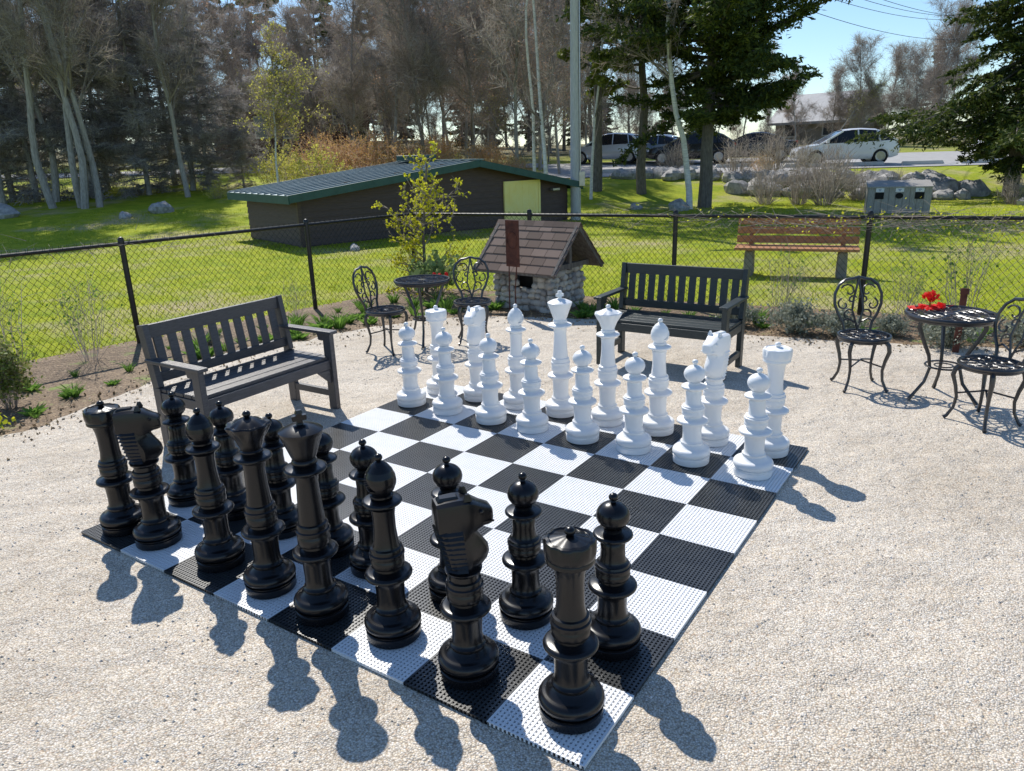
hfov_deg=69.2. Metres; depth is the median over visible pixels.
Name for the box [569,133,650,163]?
parked car
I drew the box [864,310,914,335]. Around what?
lavender shrub
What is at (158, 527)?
chess knight
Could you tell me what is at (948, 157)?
parking lot asphalt
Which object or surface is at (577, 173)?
utility pole
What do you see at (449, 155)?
orange shrub
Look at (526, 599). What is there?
chess pawn
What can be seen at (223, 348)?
iris clump
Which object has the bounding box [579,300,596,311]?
iris clump
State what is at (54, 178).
bare tree
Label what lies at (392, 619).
chess bishop
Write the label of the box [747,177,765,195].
boulder
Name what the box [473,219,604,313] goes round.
stone well
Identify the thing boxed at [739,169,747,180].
boulder
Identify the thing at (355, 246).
boulder
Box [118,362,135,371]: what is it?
iris clump
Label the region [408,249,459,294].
rhododendron shrub
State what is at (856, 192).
boulder
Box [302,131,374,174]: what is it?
orange shrub
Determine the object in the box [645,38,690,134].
bare tree
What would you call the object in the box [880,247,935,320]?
bare rose bush
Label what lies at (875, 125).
budding tree
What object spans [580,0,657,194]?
pine tree
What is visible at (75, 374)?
iris clump
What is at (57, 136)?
dead spruce
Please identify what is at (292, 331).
iris clump
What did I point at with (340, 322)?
iris clump
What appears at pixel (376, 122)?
spruce tree
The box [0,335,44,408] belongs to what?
boxwood shrub
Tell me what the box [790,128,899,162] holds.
parked car
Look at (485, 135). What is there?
bare tree
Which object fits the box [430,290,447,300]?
iris clump
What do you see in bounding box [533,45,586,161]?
budding tree
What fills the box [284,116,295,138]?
window
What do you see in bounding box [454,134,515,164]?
orange shrub
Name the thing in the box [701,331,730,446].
chess knight
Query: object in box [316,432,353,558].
chess pawn
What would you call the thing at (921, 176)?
boulder
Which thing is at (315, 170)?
yellow shrub
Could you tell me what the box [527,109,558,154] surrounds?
bare tree
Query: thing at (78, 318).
bare rose bush
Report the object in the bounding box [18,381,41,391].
hosta clump
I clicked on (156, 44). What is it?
bare tree
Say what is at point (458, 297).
iris clump
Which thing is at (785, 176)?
boulder
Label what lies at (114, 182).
dead spruce
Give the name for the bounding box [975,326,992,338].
iris clump
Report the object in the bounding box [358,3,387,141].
pine tree
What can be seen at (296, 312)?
bare rose bush
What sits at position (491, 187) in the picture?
shed
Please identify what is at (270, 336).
hosta clump
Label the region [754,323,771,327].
hosta clump
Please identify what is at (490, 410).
chess pawn
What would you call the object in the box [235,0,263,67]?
pine tree
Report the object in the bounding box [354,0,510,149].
bare tree
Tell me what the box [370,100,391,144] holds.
bare tree
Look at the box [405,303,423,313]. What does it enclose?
iris clump
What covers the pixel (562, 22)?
birch tree
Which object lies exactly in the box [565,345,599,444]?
chess pawn
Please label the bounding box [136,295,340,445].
garden bench
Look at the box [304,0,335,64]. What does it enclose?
pine tree
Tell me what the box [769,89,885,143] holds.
grey house
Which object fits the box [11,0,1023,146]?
sky
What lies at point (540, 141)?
bare tree
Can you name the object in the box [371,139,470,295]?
leafy shrub
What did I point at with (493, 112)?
budding tree
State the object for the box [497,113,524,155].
budding tree
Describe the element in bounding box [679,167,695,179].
boulder
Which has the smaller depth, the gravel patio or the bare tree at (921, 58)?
the gravel patio
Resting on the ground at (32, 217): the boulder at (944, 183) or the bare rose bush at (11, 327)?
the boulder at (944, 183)
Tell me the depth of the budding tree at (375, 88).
46.05 m
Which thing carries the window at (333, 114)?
in the brown house at (265, 135)
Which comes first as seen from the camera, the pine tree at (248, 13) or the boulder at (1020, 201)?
the boulder at (1020, 201)
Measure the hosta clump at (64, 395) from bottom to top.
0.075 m
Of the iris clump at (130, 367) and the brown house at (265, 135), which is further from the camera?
the brown house at (265, 135)
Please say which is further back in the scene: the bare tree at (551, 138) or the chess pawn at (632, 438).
the bare tree at (551, 138)
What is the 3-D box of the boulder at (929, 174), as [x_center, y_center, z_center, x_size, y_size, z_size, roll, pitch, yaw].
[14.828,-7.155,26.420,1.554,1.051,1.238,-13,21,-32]
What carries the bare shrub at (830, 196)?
on the ground at (32, 217)
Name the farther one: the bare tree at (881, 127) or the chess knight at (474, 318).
the bare tree at (881, 127)
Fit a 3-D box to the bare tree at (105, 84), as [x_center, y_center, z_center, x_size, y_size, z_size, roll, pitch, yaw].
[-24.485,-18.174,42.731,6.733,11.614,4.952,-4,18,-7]
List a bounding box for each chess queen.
[224,410,295,599]
[591,304,622,426]
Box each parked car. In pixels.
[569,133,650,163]
[621,134,681,162]
[646,131,736,163]
[722,132,798,162]
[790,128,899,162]
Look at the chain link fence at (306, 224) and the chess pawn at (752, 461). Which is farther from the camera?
the chain link fence at (306, 224)
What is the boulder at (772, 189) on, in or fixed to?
on the ground at (32, 217)
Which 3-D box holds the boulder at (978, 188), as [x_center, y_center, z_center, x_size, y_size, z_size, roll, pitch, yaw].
[15.781,-6.664,25.460,1.113,0.818,1.068,7,19,25]
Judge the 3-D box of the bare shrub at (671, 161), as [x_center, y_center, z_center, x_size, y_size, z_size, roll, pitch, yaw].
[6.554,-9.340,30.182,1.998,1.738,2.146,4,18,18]
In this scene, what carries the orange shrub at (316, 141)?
on the ground at (32, 217)
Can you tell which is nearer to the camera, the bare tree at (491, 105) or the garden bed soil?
the garden bed soil
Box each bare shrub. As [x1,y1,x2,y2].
[652,139,696,167]
[713,127,775,174]
[738,155,791,204]
[748,118,810,170]
[768,148,828,204]
[786,131,822,167]
[788,143,862,205]
[793,133,877,197]
[833,160,884,200]
[885,167,919,179]
[992,170,1023,204]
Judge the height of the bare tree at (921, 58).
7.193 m
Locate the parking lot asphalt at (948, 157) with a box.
[542,151,1008,177]
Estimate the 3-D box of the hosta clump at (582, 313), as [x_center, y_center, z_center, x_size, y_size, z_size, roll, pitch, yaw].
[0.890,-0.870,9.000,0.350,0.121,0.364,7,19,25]
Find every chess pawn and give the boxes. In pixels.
[161,392,196,506]
[208,401,245,520]
[262,413,297,539]
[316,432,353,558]
[348,439,376,578]
[396,322,425,407]
[428,456,461,603]
[432,327,462,415]
[475,333,506,424]
[499,472,553,629]
[516,338,548,433]
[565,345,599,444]
[588,492,641,660]
[615,352,651,454]
[672,359,710,467]
[733,367,773,480]
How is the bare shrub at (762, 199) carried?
on the ground at (32, 217)
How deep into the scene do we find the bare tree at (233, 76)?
43.87 m
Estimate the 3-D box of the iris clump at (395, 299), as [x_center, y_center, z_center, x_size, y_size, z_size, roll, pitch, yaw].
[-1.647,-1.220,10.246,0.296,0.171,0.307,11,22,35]
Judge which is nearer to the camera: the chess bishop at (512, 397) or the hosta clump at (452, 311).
the chess bishop at (512, 397)
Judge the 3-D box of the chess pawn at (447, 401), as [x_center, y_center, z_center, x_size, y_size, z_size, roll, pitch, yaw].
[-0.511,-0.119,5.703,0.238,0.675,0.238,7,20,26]
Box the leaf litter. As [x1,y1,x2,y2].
[1,308,1023,459]
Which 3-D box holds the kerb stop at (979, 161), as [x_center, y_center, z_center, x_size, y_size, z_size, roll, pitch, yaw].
[21.381,-10.225,33.799,1.900,0.150,0.180,-1,18,3]
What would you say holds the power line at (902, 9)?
attached to the utility pole
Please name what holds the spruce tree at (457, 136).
on the ground at (32, 217)
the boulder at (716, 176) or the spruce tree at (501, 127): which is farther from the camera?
the spruce tree at (501, 127)
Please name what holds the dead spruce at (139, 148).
on the ground at (32, 217)
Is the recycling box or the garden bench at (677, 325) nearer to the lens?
the garden bench at (677, 325)
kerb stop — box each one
[602,168,635,172]
[715,163,753,167]
[841,161,884,165]
[900,160,943,164]
[959,159,997,162]
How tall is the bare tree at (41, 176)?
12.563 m
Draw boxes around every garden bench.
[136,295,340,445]
[593,262,749,380]
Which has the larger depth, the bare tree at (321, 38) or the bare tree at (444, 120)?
the bare tree at (321, 38)
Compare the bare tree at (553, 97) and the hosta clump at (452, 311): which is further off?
the bare tree at (553, 97)
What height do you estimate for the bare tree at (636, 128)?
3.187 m
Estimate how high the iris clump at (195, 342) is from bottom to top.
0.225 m
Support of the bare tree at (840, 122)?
on the ground at (32, 217)
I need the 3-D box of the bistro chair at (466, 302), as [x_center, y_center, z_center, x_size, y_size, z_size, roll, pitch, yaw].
[-0.422,-0.910,7.922,0.414,0.880,0.480,-3,18,-4]
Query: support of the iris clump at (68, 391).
on the garden bed soil
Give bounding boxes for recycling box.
[864,180,933,213]
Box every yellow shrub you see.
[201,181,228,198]
[237,147,305,185]
[262,146,311,177]
[278,139,357,179]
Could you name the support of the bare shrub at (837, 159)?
on the ground at (32, 217)
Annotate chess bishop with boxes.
[185,408,245,572]
[362,453,420,649]
[503,304,525,409]
[643,318,674,436]
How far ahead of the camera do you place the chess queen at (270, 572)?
3.34 m
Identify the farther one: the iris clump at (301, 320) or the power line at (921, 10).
the power line at (921, 10)
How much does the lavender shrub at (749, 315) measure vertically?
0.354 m
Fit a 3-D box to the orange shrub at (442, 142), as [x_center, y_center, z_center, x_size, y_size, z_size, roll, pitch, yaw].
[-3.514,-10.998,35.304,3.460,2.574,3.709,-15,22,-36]
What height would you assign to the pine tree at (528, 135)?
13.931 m
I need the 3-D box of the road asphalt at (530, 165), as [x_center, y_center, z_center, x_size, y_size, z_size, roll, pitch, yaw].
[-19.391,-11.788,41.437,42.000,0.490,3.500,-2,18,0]
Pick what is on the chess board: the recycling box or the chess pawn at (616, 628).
the chess pawn at (616, 628)
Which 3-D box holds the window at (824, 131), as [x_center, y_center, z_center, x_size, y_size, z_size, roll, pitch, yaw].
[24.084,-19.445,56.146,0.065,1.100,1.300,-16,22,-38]
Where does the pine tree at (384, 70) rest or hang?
on the ground at (32, 217)
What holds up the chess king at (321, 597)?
on the chess board
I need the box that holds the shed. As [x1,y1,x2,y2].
[227,155,582,247]
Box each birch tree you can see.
[233,20,330,181]
[450,0,582,173]
[472,0,600,171]
[550,0,632,199]
[580,0,700,209]
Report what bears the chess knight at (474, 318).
on the chess board
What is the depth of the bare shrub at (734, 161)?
28.16 m
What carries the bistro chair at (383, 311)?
on the gravel patio
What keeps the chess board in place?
on the gravel patio
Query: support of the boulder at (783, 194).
on the ground at (32, 217)
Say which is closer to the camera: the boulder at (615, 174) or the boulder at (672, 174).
the boulder at (672, 174)
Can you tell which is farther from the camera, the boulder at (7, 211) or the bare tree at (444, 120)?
the bare tree at (444, 120)
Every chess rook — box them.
[82,401,141,536]
[425,305,446,394]
[538,526,604,734]
[762,342,792,458]
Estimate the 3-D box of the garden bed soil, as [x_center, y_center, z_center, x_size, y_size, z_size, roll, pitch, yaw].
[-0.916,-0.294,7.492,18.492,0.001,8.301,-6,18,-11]
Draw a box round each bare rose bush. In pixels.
[0,257,42,376]
[46,260,124,361]
[281,273,318,316]
[718,266,751,300]
[756,243,812,314]
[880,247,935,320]
[923,210,1013,308]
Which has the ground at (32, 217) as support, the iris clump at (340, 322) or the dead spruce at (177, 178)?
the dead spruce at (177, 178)
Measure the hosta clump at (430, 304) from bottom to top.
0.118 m
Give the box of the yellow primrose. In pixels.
[0,412,15,428]
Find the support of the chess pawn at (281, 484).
on the chess board
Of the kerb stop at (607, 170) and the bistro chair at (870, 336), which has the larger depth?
the kerb stop at (607, 170)
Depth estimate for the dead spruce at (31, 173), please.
28.46 m
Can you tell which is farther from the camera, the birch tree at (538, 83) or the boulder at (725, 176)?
the boulder at (725, 176)
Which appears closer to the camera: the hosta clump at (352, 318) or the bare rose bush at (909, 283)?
the bare rose bush at (909, 283)
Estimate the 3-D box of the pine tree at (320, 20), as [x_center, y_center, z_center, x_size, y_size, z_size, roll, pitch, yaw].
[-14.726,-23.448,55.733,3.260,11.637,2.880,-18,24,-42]
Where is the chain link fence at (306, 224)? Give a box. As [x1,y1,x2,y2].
[0,209,1023,359]
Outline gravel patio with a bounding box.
[0,316,1023,770]
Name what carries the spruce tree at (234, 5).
on the ground at (32, 217)
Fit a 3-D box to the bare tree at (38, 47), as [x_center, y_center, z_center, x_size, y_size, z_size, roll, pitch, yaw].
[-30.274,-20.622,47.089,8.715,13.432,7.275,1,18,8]
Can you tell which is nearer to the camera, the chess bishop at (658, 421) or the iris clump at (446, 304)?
the chess bishop at (658, 421)
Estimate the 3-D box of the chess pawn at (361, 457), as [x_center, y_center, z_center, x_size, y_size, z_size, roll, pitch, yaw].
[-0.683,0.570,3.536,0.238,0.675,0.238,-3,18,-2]
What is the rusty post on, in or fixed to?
on the gravel patio
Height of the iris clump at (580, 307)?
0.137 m
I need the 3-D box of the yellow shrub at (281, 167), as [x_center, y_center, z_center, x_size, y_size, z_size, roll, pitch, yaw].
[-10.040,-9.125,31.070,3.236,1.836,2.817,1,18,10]
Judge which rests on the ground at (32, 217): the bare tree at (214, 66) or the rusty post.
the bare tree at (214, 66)
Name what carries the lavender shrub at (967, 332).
on the garden bed soil
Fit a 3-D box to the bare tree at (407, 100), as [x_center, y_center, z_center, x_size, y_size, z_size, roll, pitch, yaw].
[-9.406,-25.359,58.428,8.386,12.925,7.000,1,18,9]
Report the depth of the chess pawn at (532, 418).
5.25 m
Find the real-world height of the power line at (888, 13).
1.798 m
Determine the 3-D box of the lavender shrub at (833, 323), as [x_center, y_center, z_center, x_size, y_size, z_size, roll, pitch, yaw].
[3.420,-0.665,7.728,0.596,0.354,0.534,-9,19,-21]
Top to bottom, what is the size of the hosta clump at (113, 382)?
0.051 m
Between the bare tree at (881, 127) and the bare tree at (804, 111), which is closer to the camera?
the bare tree at (804, 111)
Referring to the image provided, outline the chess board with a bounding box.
[81,385,807,769]
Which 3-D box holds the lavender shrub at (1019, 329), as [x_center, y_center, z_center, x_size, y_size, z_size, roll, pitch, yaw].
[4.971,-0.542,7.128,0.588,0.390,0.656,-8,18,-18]
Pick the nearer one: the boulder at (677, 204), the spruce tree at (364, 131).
the boulder at (677, 204)
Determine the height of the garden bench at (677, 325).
0.886 m
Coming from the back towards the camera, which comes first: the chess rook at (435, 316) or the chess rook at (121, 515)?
the chess rook at (435, 316)
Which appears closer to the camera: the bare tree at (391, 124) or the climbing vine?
the climbing vine
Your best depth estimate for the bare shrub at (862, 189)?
24.97 m
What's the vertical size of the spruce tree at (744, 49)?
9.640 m
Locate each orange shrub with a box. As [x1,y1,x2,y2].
[285,124,365,176]
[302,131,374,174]
[332,122,410,169]
[359,130,440,165]
[413,127,469,159]
[421,141,472,159]
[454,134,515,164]
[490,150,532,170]
[748,153,784,170]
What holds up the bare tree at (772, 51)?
on the ground at (32, 217)
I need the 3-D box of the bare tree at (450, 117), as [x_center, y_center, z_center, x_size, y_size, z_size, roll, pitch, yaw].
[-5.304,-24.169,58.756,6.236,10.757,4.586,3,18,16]
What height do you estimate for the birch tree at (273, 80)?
6.938 m
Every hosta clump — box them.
[17,403,48,416]
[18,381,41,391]
[58,386,84,398]
[104,378,121,384]
[181,344,221,358]
[257,333,272,341]
[290,331,309,339]
[307,320,336,328]
[333,314,357,323]
[347,311,364,318]
[358,317,377,324]
[419,298,444,307]
[446,309,461,313]
[488,301,505,309]
[569,307,596,317]
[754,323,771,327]
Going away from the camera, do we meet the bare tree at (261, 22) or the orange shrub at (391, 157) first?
the orange shrub at (391, 157)
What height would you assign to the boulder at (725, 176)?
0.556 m
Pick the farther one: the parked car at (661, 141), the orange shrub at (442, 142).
the parked car at (661, 141)
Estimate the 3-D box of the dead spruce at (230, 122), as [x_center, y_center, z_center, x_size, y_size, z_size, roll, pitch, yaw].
[-11.804,-10.471,31.586,3.221,4.423,2.946,-11,20,-27]
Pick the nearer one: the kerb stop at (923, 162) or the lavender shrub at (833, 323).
the lavender shrub at (833, 323)
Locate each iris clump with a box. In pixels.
[57,382,85,397]
[67,369,80,376]
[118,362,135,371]
[178,333,208,349]
[220,341,226,350]
[286,311,308,324]
[287,314,301,332]
[290,322,302,333]
[309,312,331,322]
[325,310,351,328]
[352,300,374,312]
[384,291,402,302]
[402,296,422,307]
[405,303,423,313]
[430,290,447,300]
[431,295,460,309]
[449,292,476,308]
[573,300,587,308]
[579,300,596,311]
[607,295,627,309]
[682,311,697,314]
[750,304,777,323]
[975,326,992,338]
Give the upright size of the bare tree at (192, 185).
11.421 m
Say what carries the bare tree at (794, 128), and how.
on the ground at (32, 217)
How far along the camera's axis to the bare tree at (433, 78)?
31.69 m
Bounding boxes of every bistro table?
[393,274,449,347]
[904,304,1000,405]
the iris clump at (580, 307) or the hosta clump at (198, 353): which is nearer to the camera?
the hosta clump at (198, 353)
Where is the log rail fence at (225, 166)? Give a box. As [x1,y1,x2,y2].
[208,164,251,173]
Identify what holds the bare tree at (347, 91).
on the ground at (32, 217)
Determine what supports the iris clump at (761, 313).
on the garden bed soil
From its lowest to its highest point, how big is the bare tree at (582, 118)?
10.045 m
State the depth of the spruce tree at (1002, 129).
23.72 m
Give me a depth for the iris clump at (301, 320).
9.00 m
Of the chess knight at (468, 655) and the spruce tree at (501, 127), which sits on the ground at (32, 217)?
the spruce tree at (501, 127)
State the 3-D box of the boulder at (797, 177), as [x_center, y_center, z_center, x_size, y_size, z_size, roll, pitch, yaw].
[10.756,-7.457,27.322,1.179,0.885,1.008,0,18,6]
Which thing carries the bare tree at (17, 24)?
on the ground at (32, 217)
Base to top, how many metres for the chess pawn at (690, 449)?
0.675 m
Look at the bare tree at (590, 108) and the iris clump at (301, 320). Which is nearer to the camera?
the iris clump at (301, 320)
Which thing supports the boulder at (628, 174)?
on the ground at (32, 217)
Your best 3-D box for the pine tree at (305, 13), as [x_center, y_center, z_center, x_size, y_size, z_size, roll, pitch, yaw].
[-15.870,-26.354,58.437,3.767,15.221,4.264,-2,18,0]
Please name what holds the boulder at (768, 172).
on the ground at (32, 217)
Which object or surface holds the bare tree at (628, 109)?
on the ground at (32, 217)
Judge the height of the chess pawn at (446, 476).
0.675 m
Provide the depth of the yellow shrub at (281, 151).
36.07 m
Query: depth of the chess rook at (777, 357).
4.67 m
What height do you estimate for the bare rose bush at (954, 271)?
1.256 m
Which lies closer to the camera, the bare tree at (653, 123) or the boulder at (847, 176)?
the boulder at (847, 176)
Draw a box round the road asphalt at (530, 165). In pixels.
[3,163,537,179]
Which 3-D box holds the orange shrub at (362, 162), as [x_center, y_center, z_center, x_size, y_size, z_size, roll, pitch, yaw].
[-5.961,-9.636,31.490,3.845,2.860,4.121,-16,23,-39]
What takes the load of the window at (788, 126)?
in the grey house at (819, 132)
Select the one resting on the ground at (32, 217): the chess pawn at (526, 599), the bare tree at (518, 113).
the bare tree at (518, 113)
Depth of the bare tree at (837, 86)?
52.24 m
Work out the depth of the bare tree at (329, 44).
61.41 m
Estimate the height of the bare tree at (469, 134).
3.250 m
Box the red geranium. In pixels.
[907,290,951,310]
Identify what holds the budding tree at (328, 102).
on the ground at (32, 217)
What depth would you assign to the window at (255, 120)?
47.72 m
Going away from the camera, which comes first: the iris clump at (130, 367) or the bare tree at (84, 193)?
the iris clump at (130, 367)
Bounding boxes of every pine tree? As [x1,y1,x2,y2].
[201,0,258,74]
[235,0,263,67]
[253,0,283,68]
[279,0,332,67]
[301,0,333,64]
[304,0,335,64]
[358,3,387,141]
[364,6,390,143]
[512,1,531,151]
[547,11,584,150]
[556,0,629,191]
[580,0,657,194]
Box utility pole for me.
[570,0,584,219]
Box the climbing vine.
[0,196,1023,277]
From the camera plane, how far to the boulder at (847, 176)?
26.84 m
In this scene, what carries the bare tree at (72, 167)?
on the ground at (32, 217)
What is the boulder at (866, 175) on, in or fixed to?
on the ground at (32, 217)
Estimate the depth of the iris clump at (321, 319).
8.99 m
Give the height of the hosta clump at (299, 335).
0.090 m
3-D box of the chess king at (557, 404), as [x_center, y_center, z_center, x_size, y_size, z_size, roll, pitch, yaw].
[0.360,-0.238,5.532,0.238,0.950,0.238,-11,20,-27]
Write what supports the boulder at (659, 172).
on the ground at (32, 217)
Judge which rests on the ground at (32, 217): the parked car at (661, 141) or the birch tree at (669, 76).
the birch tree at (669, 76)
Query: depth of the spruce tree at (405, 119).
67.94 m
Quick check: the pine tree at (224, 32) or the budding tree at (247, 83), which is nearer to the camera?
the budding tree at (247, 83)
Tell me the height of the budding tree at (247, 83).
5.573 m
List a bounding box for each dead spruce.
[0,0,124,205]
[0,0,175,200]
[0,10,94,199]
[27,1,173,191]
[55,0,242,199]
[72,0,262,187]
[137,0,267,191]
[202,86,274,188]
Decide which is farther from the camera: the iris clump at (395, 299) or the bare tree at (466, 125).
the bare tree at (466, 125)
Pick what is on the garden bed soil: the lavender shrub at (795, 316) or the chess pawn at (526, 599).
the lavender shrub at (795, 316)
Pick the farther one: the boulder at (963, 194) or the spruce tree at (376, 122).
the spruce tree at (376, 122)
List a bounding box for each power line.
[818,13,958,39]
[836,0,939,19]
[866,0,944,15]
[885,0,968,16]
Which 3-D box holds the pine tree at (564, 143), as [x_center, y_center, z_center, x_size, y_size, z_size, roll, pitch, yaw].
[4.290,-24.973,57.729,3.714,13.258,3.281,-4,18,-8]
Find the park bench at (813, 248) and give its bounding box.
[734,218,860,278]
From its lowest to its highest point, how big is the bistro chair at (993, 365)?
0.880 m
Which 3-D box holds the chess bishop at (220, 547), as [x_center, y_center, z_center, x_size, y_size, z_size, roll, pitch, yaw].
[-1.473,0.495,3.615,0.238,0.819,0.238,8,20,29]
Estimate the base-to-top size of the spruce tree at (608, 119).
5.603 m
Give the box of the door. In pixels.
[506,182,538,220]
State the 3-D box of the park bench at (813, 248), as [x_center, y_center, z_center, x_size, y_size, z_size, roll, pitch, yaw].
[4.307,-2.100,11.266,1.750,0.864,0.578,5,19,21]
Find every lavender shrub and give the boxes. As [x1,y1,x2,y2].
[204,331,222,343]
[713,297,766,324]
[757,297,827,334]
[812,305,872,336]
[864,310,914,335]
[915,323,993,347]
[988,312,1023,345]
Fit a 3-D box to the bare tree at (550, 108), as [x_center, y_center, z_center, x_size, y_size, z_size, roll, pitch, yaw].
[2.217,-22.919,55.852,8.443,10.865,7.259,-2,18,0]
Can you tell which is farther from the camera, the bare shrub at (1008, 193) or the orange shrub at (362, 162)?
the orange shrub at (362, 162)
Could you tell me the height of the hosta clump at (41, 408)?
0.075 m
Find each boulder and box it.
[0,203,20,218]
[119,211,131,218]
[148,201,173,213]
[350,243,359,250]
[609,168,624,178]
[618,169,635,178]
[630,203,642,209]
[645,168,653,178]
[652,166,666,178]
[661,167,681,180]
[668,198,689,210]
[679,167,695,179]
[695,166,717,179]
[713,173,719,180]
[722,170,742,182]
[722,172,730,180]
[723,179,747,194]
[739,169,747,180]
[744,175,753,181]
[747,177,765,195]
[754,169,773,179]
[763,172,787,185]
[763,181,782,194]
[781,187,790,196]
[787,171,819,185]
[790,181,817,196]
[835,168,855,183]
[848,174,873,190]
[848,188,865,197]
[860,170,882,176]
[870,173,900,180]
[877,169,899,177]
[901,174,916,179]
[902,171,924,179]
[921,169,946,179]
[931,176,959,192]
[931,189,953,199]
[954,188,970,199]
[958,179,990,196]
[1016,196,1023,205]
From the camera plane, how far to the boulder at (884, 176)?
25.93 m
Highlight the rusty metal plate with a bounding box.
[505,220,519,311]
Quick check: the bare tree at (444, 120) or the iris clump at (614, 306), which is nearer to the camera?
the iris clump at (614, 306)
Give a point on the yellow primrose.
(5, 421)
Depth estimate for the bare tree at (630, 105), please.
52.45 m
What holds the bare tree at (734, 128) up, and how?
on the ground at (32, 217)
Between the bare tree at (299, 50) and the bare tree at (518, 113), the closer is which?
the bare tree at (299, 50)
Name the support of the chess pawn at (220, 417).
on the chess board
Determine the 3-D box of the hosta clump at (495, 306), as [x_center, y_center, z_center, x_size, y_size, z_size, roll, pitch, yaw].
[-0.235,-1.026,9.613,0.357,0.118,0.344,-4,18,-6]
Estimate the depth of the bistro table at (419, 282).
7.79 m
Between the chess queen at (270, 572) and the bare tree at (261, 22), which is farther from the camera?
the bare tree at (261, 22)
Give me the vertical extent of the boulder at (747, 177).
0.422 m
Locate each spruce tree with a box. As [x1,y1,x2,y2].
[217,0,256,87]
[349,17,379,140]
[355,115,370,152]
[382,107,421,140]
[446,105,481,147]
[477,111,518,147]
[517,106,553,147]
[555,0,852,207]
[559,109,588,145]
[588,96,616,138]
[653,85,676,134]
[843,0,1023,196]
[916,45,947,111]
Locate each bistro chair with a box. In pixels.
[352,265,407,355]
[452,256,491,344]
[830,275,892,392]
[942,297,1023,432]
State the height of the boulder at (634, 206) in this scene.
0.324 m
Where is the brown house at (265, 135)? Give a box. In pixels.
[210,54,377,160]
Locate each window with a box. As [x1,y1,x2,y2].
[253,116,272,138]
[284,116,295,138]
[331,104,344,123]
[783,125,798,137]
[822,123,836,135]
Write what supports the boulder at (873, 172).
on the ground at (32, 217)
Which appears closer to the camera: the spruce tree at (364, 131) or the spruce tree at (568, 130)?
the spruce tree at (364, 131)
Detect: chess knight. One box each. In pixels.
[112,401,181,550]
[431,485,498,689]
[463,305,485,401]
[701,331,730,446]
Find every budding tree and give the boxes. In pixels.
[14,59,79,102]
[234,67,303,153]
[307,59,362,167]
[335,38,414,146]
[469,56,527,157]
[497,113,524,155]
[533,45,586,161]
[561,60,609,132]
[841,72,886,129]
[867,119,880,129]
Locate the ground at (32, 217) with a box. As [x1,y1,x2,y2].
[0,132,1023,360]
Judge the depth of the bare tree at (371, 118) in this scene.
53.22 m
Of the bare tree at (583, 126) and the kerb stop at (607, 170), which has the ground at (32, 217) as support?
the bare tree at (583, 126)
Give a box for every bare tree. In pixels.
[0,0,99,201]
[0,0,108,208]
[0,0,112,207]
[0,0,125,208]
[0,0,133,206]
[0,42,12,203]
[1,0,68,163]
[38,8,129,165]
[104,0,226,190]
[130,0,205,196]
[151,0,226,163]
[170,6,241,118]
[192,0,266,159]
[212,0,279,78]
[250,0,346,147]
[254,13,330,155]
[267,0,386,125]
[296,0,397,168]
[315,5,404,149]
[319,19,361,67]
[339,0,460,161]
[345,0,422,153]
[346,2,432,145]
[347,0,470,154]
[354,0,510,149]
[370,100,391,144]
[378,7,457,145]
[390,0,524,156]
[393,120,408,152]
[418,0,499,158]
[424,112,444,146]
[425,0,581,164]
[430,36,464,146]
[438,2,523,149]
[447,0,534,155]
[456,119,478,154]
[475,109,499,152]
[484,11,553,139]
[491,0,606,169]
[494,0,616,173]
[519,23,588,152]
[521,0,622,116]
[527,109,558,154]
[556,45,610,140]
[558,1,626,144]
[566,107,591,150]
[587,98,620,138]
[589,40,665,132]
[607,69,661,132]
[630,121,650,133]
[636,105,659,133]
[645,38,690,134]
[726,118,748,139]
[733,32,788,134]
[752,108,781,132]
[772,65,817,139]
[783,106,809,142]
[807,60,857,133]
[823,30,893,127]
[828,95,853,132]
[865,37,931,131]
[878,94,899,129]
[892,39,944,129]
[912,0,993,110]
[922,12,989,137]
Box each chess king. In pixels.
[278,409,348,625]
[545,290,573,417]
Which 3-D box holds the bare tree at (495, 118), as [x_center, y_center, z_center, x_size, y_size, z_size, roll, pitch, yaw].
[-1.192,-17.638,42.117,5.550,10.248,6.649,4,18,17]
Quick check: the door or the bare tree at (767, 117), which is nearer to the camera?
the door
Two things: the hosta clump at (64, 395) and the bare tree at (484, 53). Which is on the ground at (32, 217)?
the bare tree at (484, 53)
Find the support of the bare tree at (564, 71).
on the ground at (32, 217)
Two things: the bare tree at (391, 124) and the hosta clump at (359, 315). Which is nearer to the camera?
the hosta clump at (359, 315)
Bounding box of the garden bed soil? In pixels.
[0,287,1023,435]
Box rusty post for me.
[952,288,969,352]

